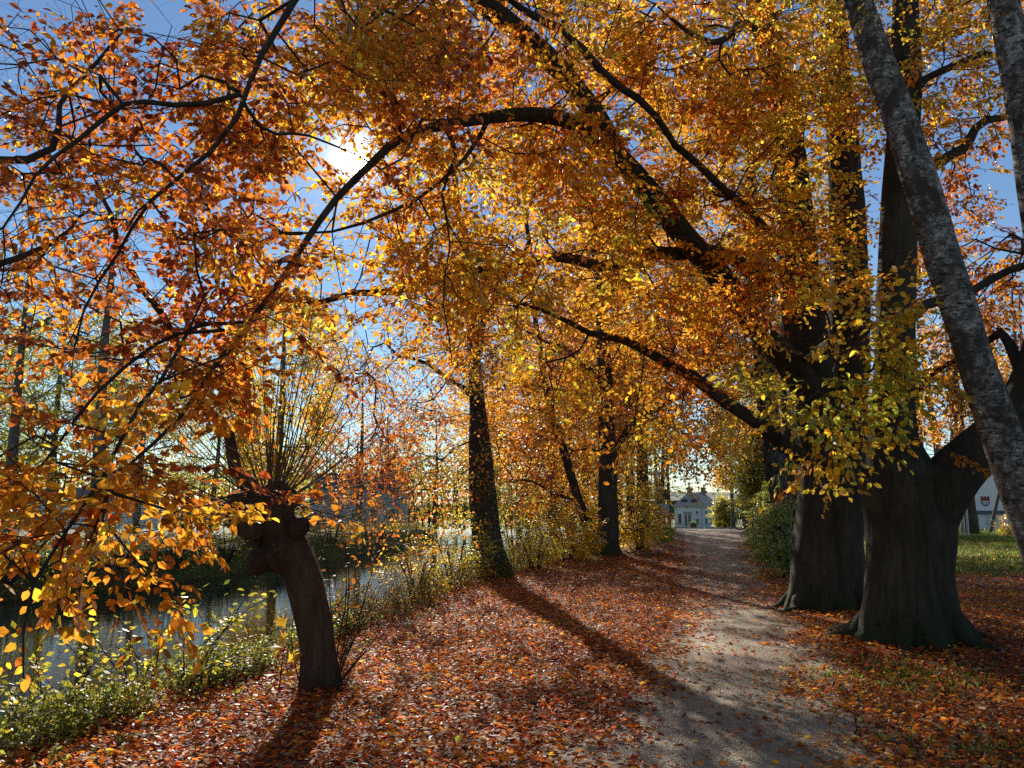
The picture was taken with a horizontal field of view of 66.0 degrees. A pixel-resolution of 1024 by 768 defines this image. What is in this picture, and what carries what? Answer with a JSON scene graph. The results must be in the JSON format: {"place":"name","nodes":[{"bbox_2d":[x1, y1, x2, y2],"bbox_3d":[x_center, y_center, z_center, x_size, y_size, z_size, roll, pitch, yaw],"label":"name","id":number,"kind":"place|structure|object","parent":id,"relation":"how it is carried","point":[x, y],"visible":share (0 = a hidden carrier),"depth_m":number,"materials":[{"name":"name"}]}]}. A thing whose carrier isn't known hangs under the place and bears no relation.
{"place":"outdoors","nodes":[
{"label":"outdoors","id":0,"kind":"place"},
{"bbox_2d":[0,189,119,540],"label":"tree","id":1,"kind":"object","parent":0,"point":[12,439],"visible":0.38,"depth_m":36.27,"materials":[{"name":"plant"}]},
{"bbox_2d":[0,0,252,409],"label":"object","id":2,"kind":"object","parent":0,"point":[49,149],"visible":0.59,"depth_m":6.30,"materials":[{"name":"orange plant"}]},
{"bbox_2d":[0,535,565,728],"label":"water","id":3,"kind":"structure","parent":0,"point":[213,591],"depth_m":19.07,"materials":[{"name":"grey liquid"}]},
{"bbox_2d":[0,492,1023,767],"bbox_3d":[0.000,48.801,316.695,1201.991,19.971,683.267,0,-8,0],"label":"ground","id":4,"kind":"structure","parent":0,"point":[326,548],"depth_m":7.39,"materials":[{"name":"brown plant"}]},
{"bbox_2d":[0,513,67,590],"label":"bank shrub","id":5,"kind":"object","parent":4,"relation":"on","point":[14,578],"visible":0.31,"depth_m":22.50,"materials":[{"name":"brown plant"}]},
{"bbox_2d":[0,358,69,480],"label":"tree","id":6,"kind":"object","parent":4,"relation":"on","point":[23,422],"visible":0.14,"depth_m":61.22,"materials":[{"name":"plant"}]},
{"bbox_2d":[0,691,81,745],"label":"sapling","id":7,"kind":"object","parent":4,"relation":"on","point":[19,709],"visible":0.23,"depth_m":5.53,"materials":[{"name":"green plant"}]},
{"bbox_2d":[1,639,88,715],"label":"sapling","id":8,"kind":"object","parent":4,"relation":"on","point":[71,661],"visible":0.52,"depth_m":5.84,"materials":[{"name":"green plant"}]},
{"bbox_2d":[8,518,129,580],"bbox_3d":[-13.496,4.832,24.015,3.649,2.534,2.512,0,-8,0],"label":"bank shrub","id":9,"kind":"object","parent":4,"relation":"on","point":[73,552],"visible":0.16,"depth_m":23.76,"materials":[{"name":"green plant"}]},
{"bbox_2d":[0,260,159,539],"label":"tree","id":10,"kind":"object","parent":4,"relation":"on","point":[57,411],"visible":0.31,"depth_m":39.16,"materials":[{"name":"plant"}]},
{"bbox_2d":[29,488,160,528],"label":"riverside building","id":11,"kind":"structure","parent":4,"relation":"on","point":[86,491],"depth_m":94.40,"materials":[{"name":"white paint"}]},
{"bbox_2d":[2,143,211,535],"bbox_3d":[-17.515,-2.135,33.725,8.723,18.451,9.016,0,-8,0],"label":"tree","id":12,"kind":"object","parent":4,"relation":"on","point":[105,339],"visible":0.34,"depth_m":33.29,"materials":[{"name":"plant"}]},
{"bbox_2d":[70,500,166,574],"bbox_3d":[-12.558,4.867,25.450,3.125,2.910,2.696,-4,-9,26],"label":"bank shrub","id":13,"kind":"object","parent":4,"relation":"on","point":[127,555],"visible":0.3,"depth_m":25.39,"materials":[{"name":"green plant"}]},
{"bbox_2d":[84,610,172,701],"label":"sapling","id":14,"kind":"object","parent":4,"relation":"on","point":[154,644],"visible":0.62,"depth_m":6.33,"materials":[{"name":"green plant"}]},
{"bbox_2d":[61,295,212,531],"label":"tree","id":15,"kind":"object","parent":4,"relation":"on","point":[136,522],"visible":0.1,"depth_m":49.74,"materials":[{"name":"plant"}]},
{"bbox_2d":[133,506,229,573],"bbox_3d":[-11.697,5.446,27.391,3.637,2.694,2.696,0,-8,0],"label":"bank shrub","id":16,"kind":"object","parent":4,"relation":"on","point":[178,557],"visible":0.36,"depth_m":27.39,"materials":[{"name":"green plant"}]},
{"bbox_2d":[0,556,367,742],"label":"tall weeds","id":17,"kind":"object","parent":4,"relation":"on","point":[32,685],"visible":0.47,"depth_m":6.17,"materials":[{"name":"green plant"}]},
{"bbox_2d":[0,605,369,761],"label":"nettle bank","id":18,"kind":"structure","parent":4,"relation":"on","point":[69,711],"depth_m":5.92,"materials":[{"name":"green plant"}]},
{"bbox_2d":[113,576,286,694],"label":"sapling","id":19,"kind":"object","parent":4,"relation":"on","point":[208,647],"visible":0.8,"depth_m":6.66,"materials":[{"name":"yellow plant"}]},
{"bbox_2d":[146,350,291,531],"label":"tree","id":20,"kind":"object","parent":4,"relation":"on","point":[214,490],"visible":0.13,"depth_m":55.10,"materials":[{"name":"plant"}]},
{"bbox_2d":[0,519,438,598],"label":"undergrowth","id":21,"kind":"object","parent":4,"relation":"on","point":[409,526],"visible":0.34,"depth_m":36.79,"materials":[{"name":"green plant"}]},
{"bbox_2d":[193,506,251,567],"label":"bank shrub","id":22,"kind":"object","parent":4,"relation":"on","point":[229,557],"visible":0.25,"depth_m":29.74,"materials":[{"name":"green plant"}]},
{"bbox_2d":[0,598,460,767],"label":"creeping weeds","id":23,"kind":"object","parent":4,"relation":"on","point":[117,738],"visible":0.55,"depth_m":5.53,"materials":[{"name":"green plant"}]},
{"bbox_2d":[0,63,529,692],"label":"pollard willow","id":24,"kind":"object","parent":4,"relation":"on","point":[284,549],"visible":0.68,"depth_m":6.90,"materials":[{"name":"brown plant"}]},
{"bbox_2d":[212,265,353,492],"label":"willow tree","id":25,"kind":"object","parent":4,"relation":"on","point":[272,325],"visible":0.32,"depth_m":43.80,"materials":[{"name":"yellow plant"}]},
{"bbox_2d":[265,614,303,687],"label":"maple sapling","id":26,"kind":"object","parent":4,"relation":"on","point":[293,657],"visible":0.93,"depth_m":6.96,"materials":[{"name":"yellow plant"}]},
{"bbox_2d":[244,506,325,542],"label":"bank shrub","id":27,"kind":"object","parent":4,"relation":"on","point":[310,528],"visible":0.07,"depth_m":33.27,"materials":[{"name":"brown plant"}]},
{"bbox_2d":[308,493,372,544],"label":"bank shrub","id":28,"kind":"object","parent":4,"relation":"on","point":[339,525],"visible":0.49,"depth_m":38.50,"materials":[{"name":"orange plant"}]},
{"bbox_2d":[315,480,395,661],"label":"red sapling","id":29,"kind":"object","parent":4,"relation":"on","point":[352,580],"visible":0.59,"depth_m":7.85,"materials":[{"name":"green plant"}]},
{"bbox_2d":[307,473,411,528],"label":"riverside building","id":30,"kind":"structure","parent":4,"relation":"on","point":[392,509],"depth_m":91.00,"materials":[{"name":"grey paint"}]},
{"bbox_2d":[350,508,355,520],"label":"window","id":31,"kind":"structure","parent":30,"relation":"in","point":[353,511],"depth_m":90.76,"materials":[{"name":"glass"}]},
{"bbox_2d":[368,508,377,520],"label":"window","id":32,"kind":"structure","parent":30,"relation":"in","point":[370,514],"depth_m":90.76,"materials":[{"name":"glass"}]},
{"bbox_2d":[370,486,377,497],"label":"window","id":33,"kind":"structure","parent":30,"relation":"in","point":[375,492],"depth_m":91.12,"materials":[{"name":"glass"}]},
{"bbox_2d":[386,508,394,520],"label":"window","id":34,"kind":"structure","parent":30,"relation":"in","point":[392,510],"depth_m":90.76,"materials":[{"name":"glass"}]},
{"bbox_2d":[387,486,395,497],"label":"window","id":35,"kind":"structure","parent":30,"relation":"in","point":[392,491],"depth_m":91.14,"materials":[{"name":"glass"}]},
{"bbox_2d":[335,604,388,688],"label":"bare shoots","id":36,"kind":"object","parent":4,"relation":"on","point":[347,650],"visible":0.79,"depth_m":6.83,"materials":[{"name":"brown plant"}]},
{"bbox_2d":[295,339,435,526],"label":"tree","id":37,"kind":"object","parent":4,"relation":"on","point":[362,422],"visible":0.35,"depth_m":57.46,"materials":[{"name":"orange plant"}]},
{"bbox_2d":[343,497,411,538],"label":"bank shrub","id":38,"kind":"object","parent":4,"relation":"on","point":[382,528],"visible":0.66,"depth_m":46.07,"materials":[{"name":"orange plant"}]},
{"bbox_2d":[229,550,529,654],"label":"dry weeds","id":39,"kind":"object","parent":4,"relation":"on","point":[394,599],"visible":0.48,"depth_m":11.97,"materials":[{"name":"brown plant"}]},
{"bbox_2d":[14,426,761,528],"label":"distant woods","id":40,"kind":"object","parent":4,"relation":"on","point":[233,490],"visible":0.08,"depth_m":125.25,"materials":[{"name":"brown plant"}]},
{"bbox_2d":[372,524,459,601],"bbox_3d":[-1.675,3.275,13.905,1.639,1.587,1.697,0,-8,0],"label":"yellow shrub","id":41,"kind":"object","parent":4,"relation":"on","point":[410,565],"visible":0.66,"depth_m":13.85,"materials":[{"name":"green plant"}]},
{"bbox_2d":[394,496,449,537],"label":"bank shrub","id":42,"kind":"object","parent":4,"relation":"on","point":[423,515],"visible":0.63,"depth_m":57.72,"materials":[{"name":"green plant"}]},
{"bbox_2d":[379,388,468,533],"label":"tree","id":43,"kind":"object","parent":4,"relation":"on","point":[435,466],"visible":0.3,"depth_m":65.07,"materials":[{"name":"plant"}]},
{"bbox_2d":[268,43,591,578],"bbox_3d":[-1.507,-2.245,17.378,7.591,13.315,6.486,0,-8,0],"label":"tree","id":44,"kind":"object","parent":4,"relation":"on","point":[483,497],"visible":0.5,"depth_m":16.44,"materials":[{"name":"orange plant"}]},
{"bbox_2d":[411,496,510,589],"bbox_3d":[-1.127,3.344,16.281,1.896,2.033,1.836,-5,-10,31],"label":"yellow shrub","id":45,"kind":"object","parent":4,"relation":"on","point":[448,557],"visible":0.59,"depth_m":16.11,"materials":[{"name":"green plant"}]},
{"bbox_2d":[0,0,993,691],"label":"beech tree","id":46,"kind":"object","parent":4,"relation":"on","point":[822,366],"visible":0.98,"depth_m":8.02,"materials":[{"name":"orange plant"}]},
{"bbox_2d":[447,410,566,537],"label":"tree","id":47,"kind":"object","parent":4,"relation":"on","point":[460,460],"visible":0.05,"depth_m":60.84,"materials":[{"name":"plant"}]},
{"bbox_2d":[0,538,1023,767],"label":"fallen leaves","id":48,"kind":"object","parent":4,"relation":"on","point":[166,735],"visible":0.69,"depth_m":6.68,"materials":[{"name":"orange plant"}]},
{"bbox_2d":[393,239,638,551],"bbox_3d":[0.228,0.341,24.014,7.822,9.981,6.528,0,-8,0],"label":"tree","id":49,"kind":"object","parent":4,"relation":"on","point":[564,455],"visible":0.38,"depth_m":24.01,"materials":[{"name":"orange plant"}]},
{"bbox_2d":[452,537,584,576],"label":"dry weeds","id":50,"kind":"object","parent":4,"relation":"on","point":[525,562],"visible":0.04,"depth_m":19.41,"materials":[{"name":"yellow plant"}]},
{"bbox_2d":[495,477,555,569],"bbox_3d":[0.149,3.783,20.416,2.044,2.740,1.928,0,-8,0],"label":"yellow shrub","id":51,"kind":"object","parent":4,"relation":"on","point":[509,505],"visible":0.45,"depth_m":20.47,"materials":[{"name":"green plant"}]},
{"bbox_2d":[503,504,579,569],"bbox_3d":[0.566,3.851,19.062,2.056,1.868,1.988,-3,-9,17],"label":"yellow shrub","id":52,"kind":"object","parent":4,"relation":"on","point":[539,552],"visible":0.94,"depth_m":18.93,"materials":[{"name":"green plant"}]},
{"bbox_2d":[439,276,658,554],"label":"avenue tree","id":53,"kind":"object","parent":4,"relation":"on","point":[585,481],"visible":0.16,"depth_m":34.98,"materials":[{"name":"orange plant"}]},
{"bbox_2d":[526,496,608,561],"bbox_3d":[1.567,4.197,22.229,2.454,2.068,2.284,0,-8,0],"label":"yellow shrub","id":54,"kind":"object","parent":4,"relation":"on","point":[583,538],"visible":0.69,"depth_m":22.00,"materials":[{"name":"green plant"}]},
{"bbox_2d":[498,315,649,550],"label":"avenue tree","id":55,"kind":"object","parent":4,"relation":"on","point":[569,444],"visible":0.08,"depth_m":42.81,"materials":[{"name":"orange plant"}]},
{"bbox_2d":[528,358,636,511],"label":"avenue tree","id":56,"kind":"object","parent":4,"relation":"on","point":[580,437],"visible":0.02,"depth_m":55.27,"materials":[{"name":"orange plant"}]},
{"bbox_2d":[459,22,780,555],"bbox_3d":[3.763,-3.236,25.168,11.619,18.236,10.393,0,-8,0],"label":"tree","id":57,"kind":"object","parent":4,"relation":"on","point":[607,497],"visible":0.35,"depth_m":23.96,"materials":[{"name":"orange plant"}]},
{"bbox_2d":[617,448,623,520],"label":"slender tree","id":58,"kind":"object","parent":4,"relation":"on","point":[618,493],"depth_m":71.09,"materials":[{"name":"brown plant"}]},
{"bbox_2d":[623,308,646,526],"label":"slender tree","id":59,"kind":"object","parent":4,"relation":"on","point":[627,498],"visible":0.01,"depth_m":61.24,"materials":[{"name":"brown plant"}]},
{"bbox_2d":[622,311,652,527],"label":"slender tree","id":60,"kind":"object","parent":4,"relation":"on","point":[631,459],"visible":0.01,"depth_m":67.28,"materials":[{"name":"brown plant"}]},
{"bbox_2d":[529,191,747,528],"bbox_3d":[5.423,-0.924,34.565,10.474,15.140,9.994,-4,-9,24],"label":"avenue tree","id":61,"kind":"object","parent":4,"relation":"on","point":[644,476],"visible":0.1,"depth_m":33.53,"materials":[{"name":"orange plant"}]},
{"bbox_2d":[617,478,668,551],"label":"yellow shrub","id":62,"kind":"object","parent":4,"relation":"on","point":[631,531],"visible":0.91,"depth_m":24.22,"materials":[{"name":"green plant"}]},
{"bbox_2d":[636,371,656,512],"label":"slender tree","id":63,"kind":"object","parent":4,"relation":"on","point":[636,473],"visible":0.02,"depth_m":69.43,"materials":[{"name":"brown plant"}]},
{"bbox_2d":[625,302,670,465],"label":"slender tree","id":64,"kind":"object","parent":4,"relation":"on","point":[649,383],"visible":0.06,"depth_m":60.35,"materials":[{"name":"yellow plant"}]},
{"bbox_2d":[648,468,659,521],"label":"street name sign","id":65,"kind":"object","parent":4,"relation":"on","point":[656,472],"visible":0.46,"depth_m":57.59,"materials":[{"name":"metal"}]},
{"bbox_2d":[638,334,679,523],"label":"slender tree","id":66,"kind":"object","parent":4,"relation":"on","point":[656,461],"visible":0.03,"depth_m":73.40,"materials":[{"name":"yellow plant"}]},
{"bbox_2d":[657,485,669,524],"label":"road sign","id":67,"kind":"object","parent":4,"relation":"on","point":[665,494],"visible":0.48,"depth_m":54.35,"materials":[{"name":"metal"}]},
{"bbox_2d":[649,371,682,526],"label":"slender tree","id":68,"kind":"object","parent":4,"relation":"on","point":[668,484],"visible":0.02,"depth_m":79.20,"materials":[{"name":"brown plant"}]},
{"bbox_2d":[649,334,685,525],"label":"slender tree","id":69,"kind":"object","parent":4,"relation":"on","point":[662,464],"visible":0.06,"depth_m":65.68,"materials":[{"name":"yellow plant"}]},
{"bbox_2d":[635,438,710,496],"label":"bare tree","id":70,"kind":"object","parent":4,"relation":"on","point":[677,474],"visible":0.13,"depth_m":187.16,"materials":[{"name":"plant"}]},
{"bbox_2d":[689,521,696,526],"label":"planter","id":71,"kind":"object","parent":4,"relation":"on","point":[692,524],"visible":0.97,"depth_m":155.24,"materials":[{"name":"green plant"}]},
{"bbox_2d":[672,487,716,527],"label":"white house","id":72,"kind":"structure","parent":4,"relation":"on","point":[691,513],"depth_m":166.13,"materials":[{"name":"paint"}]},
{"bbox_2d":[678,514,681,524],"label":"window","id":73,"kind":"structure","parent":72,"relation":"in","point":[679,515],"depth_m":166.66,"materials":[{"name":"glass"}]},
{"bbox_2d":[705,494,740,528],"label":"round shrub","id":74,"kind":"object","parent":4,"relation":"on","point":[721,515],"visible":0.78,"depth_m":115.82,"materials":[{"name":"green plant"}]},
{"bbox_2d":[694,394,758,526],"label":"amber tree","id":75,"kind":"object","parent":4,"relation":"on","point":[718,485],"visible":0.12,"depth_m":73.13,"materials":[{"name":"plant"}]},
{"bbox_2d":[692,347,781,519],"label":"green tree","id":76,"kind":"object","parent":4,"relation":"on","point":[730,442],"visible":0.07,"depth_m":53.74,"materials":[{"name":"plant"}]},
{"bbox_2d":[722,427,769,528],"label":"dark tree","id":77,"kind":"object","parent":4,"relation":"on","point":[754,484],"visible":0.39,"depth_m":47.17,"materials":[{"name":"plant"}]},
{"bbox_2d":[738,509,775,557],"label":"green bush","id":78,"kind":"object","parent":4,"relation":"on","point":[759,523],"visible":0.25,"depth_m":22.71,"materials":[{"name":"green plant"}]},
{"bbox_2d":[743,486,770,537],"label":"green bush","id":79,"kind":"object","parent":4,"relation":"on","point":[765,493],"visible":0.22,"depth_m":33.71,"materials":[{"name":"green plant"}]},
{"bbox_2d":[733,390,782,508],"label":"green tree","id":80,"kind":"object","parent":4,"relation":"on","point":[758,450],"depth_m":47.11,"materials":[{"name":"plant"}]},
{"bbox_2d":[744,496,796,577],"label":"green bush","id":81,"kind":"object","parent":4,"relation":"on","point":[784,545],"visible":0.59,"depth_m":17.08,"materials":[{"name":"green plant"}]},
{"bbox_2d":[667,191,873,536],"bbox_3d":[10.575,-0.570,32.388,9.054,14.569,9.748,0,-8,0],"label":"avenue tree","id":82,"kind":"object","parent":4,"relation":"on","point":[733,384],"visible":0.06,"depth_m":32.15,"materials":[{"name":"orange plant"}]},
{"bbox_2d":[668,51,875,558],"bbox_3d":[7.586,-2.495,22.763,6.789,15.258,6.321,0,-8,0],"label":"birch tree","id":83,"kind":"object","parent":4,"relation":"on","point":[772,456],"visible":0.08,"depth_m":21.78,"materials":[{"name":"plant"}]},
{"bbox_2d":[664,55,880,527],"bbox_3d":[6.873,-2.158,19.864,6.307,13.730,6.467,0,-8,0],"label":"birch tree","id":84,"kind":"object","parent":4,"relation":"on","point":[787,434],"visible":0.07,"depth_m":19.47,"materials":[{"name":"brown plant"}]},
{"bbox_2d":[656,0,1023,563],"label":"birch tree","id":85,"kind":"object","parent":4,"relation":"on","point":[999,427],"visible":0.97,"depth_m":7.15,"materials":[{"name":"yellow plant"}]},
{"bbox_2d":[666,642,1023,767],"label":"grass tufts","id":86,"kind":"object","parent":4,"relation":"on","point":[885,670],"visible":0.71,"depth_m":6.67,"materials":[{"name":"green plant"}]},
{"bbox_2d":[721,0,1023,656],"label":"beech tree","id":87,"kind":"object","parent":4,"relation":"on","point":[911,530],"visible":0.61,"depth_m":9.14,"materials":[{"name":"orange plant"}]},
{"bbox_2d":[758,0,1023,242],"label":"birch tree","id":88,"kind":"object","parent":4,"relation":"on","point":[1006,19],"visible":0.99,"depth_m":7.05,"materials":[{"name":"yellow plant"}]},
{"bbox_2d":[868,295,951,445],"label":"bare tree","id":89,"kind":"object","parent":4,"relation":"on","point":[919,399],"visible":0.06,"depth_m":70.05,"materials":[{"name":"plant"}]},
{"bbox_2d":[916,291,984,526],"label":"bare tree","id":90,"kind":"object","parent":4,"relation":"on","point":[935,450],"visible":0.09,"depth_m":61.51,"materials":[{"name":"plant"}]},
{"bbox_2d":[916,280,1002,452],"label":"bare tree","id":91,"kind":"object","parent":4,"relation":"on","point":[946,360],"visible":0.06,"depth_m":76.17,"materials":[{"name":"plant"}]},
{"bbox_2d":[962,517,965,535],"bbox_3d":[21.556,6.362,37.673,0.130,2.230,0.124,0,-8,0],"label":"post","id":92,"kind":"object","parent":4,"relation":"on","point":[963,526],"visible":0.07,"depth_m":37.57,"materials":[{"name":"metal"}]},
{"bbox_2d":[965,509,969,535],"bbox_3d":[21.338,6.104,37.004,0.130,2.530,0.124,0,-8,0],"label":"post","id":93,"kind":"object","parent":4,"relation":"on","point":[967,522],"visible":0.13,"depth_m":36.91,"materials":[{"name":"wood"}]},
{"bbox_2d":[915,289,1023,534],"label":"oak tree","id":94,"kind":"object","parent":4,"relation":"on","point":[973,521],"visible":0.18,"depth_m":40.80,"materials":[{"name":"orange plant"}]},
{"bbox_2d":[951,284,1023,425],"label":"bare tree","id":95,"kind":"object","parent":4,"relation":"on","point":[1010,332],"visible":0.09,"depth_m":67.33,"materials":[{"name":"plant"}]},
{"bbox_2d":[975,475,1008,526],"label":"white building","id":96,"kind":"structure","parent":4,"relation":"on","point":[985,496],"depth_m":74.12,"materials":[{"name":"paint"}]},
{"bbox_2d":[986,515,997,526],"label":"door","id":97,"kind":"structure","parent":96,"relation":"in","point":[988,517],"depth_m":73.86,"materials":[{"name":"paint"}]},
{"bbox_2d":[989,492,999,531],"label":"leaning pole","id":98,"kind":"object","parent":4,"relation":"on","point":[994,512],"visible":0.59,"depth_m":41.40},
{"bbox_2d":[976,271,1022,350],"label":"bare tree","id":99,"kind":"object","parent":4,"relation":"on","point":[1015,333],"visible":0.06,"depth_m":71.43,"materials":[{"name":"plant"}]},
{"bbox_2d":[990,514,1012,535],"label":"yellow plant","id":100,"kind":"object","parent":4,"relation":"on","point":[1001,528],"visible":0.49,"depth_m":37.35,"materials":[{"name":"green plant"}]},
{"bbox_2d":[0,0,1023,502],"label":"sky","id":101,"kind":"structure","parent":0,"point":[155,22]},
{"bbox_2d":[571,524,762,553],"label":"verge grass","id":102,"kind":"structure","parent":0,"point":[670,532],"depth_m":31.11,"materials":[{"name":"green plant"}]},
{"bbox_2d":[555,529,880,767],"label":"path","id":103,"kind":"structure","parent":0,"point":[766,753],"depth_m":6.38,"materials":[{"name":"grey gravel"}]},
{"bbox_2d":[734,511,763,529],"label":"bicycle","id":104,"kind":"object","parent":103,"relation":"on","point":[744,521],"visible":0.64,"depth_m":43.37,"materials":[{"name":"metal"}]},
{"bbox_2d":[649,526,1023,576],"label":"lawn grass","id":105,"kind":"structure","parent":0,"point":[991,537],"depth_m":24.30,"materials":[{"name":"green plant"}]},
{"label":"road","id":106,"kind":"structure","parent":0,"visible":0},
{"bbox_2d":[628,527,997,528],"bbox_3d":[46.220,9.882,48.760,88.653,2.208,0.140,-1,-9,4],"label":"kerb","id":107,"kind":"structure","parent":106,"relation":"on","point":[737,527],"depth_m":51.12,"materials":[{"name":"stone"}]}
]}

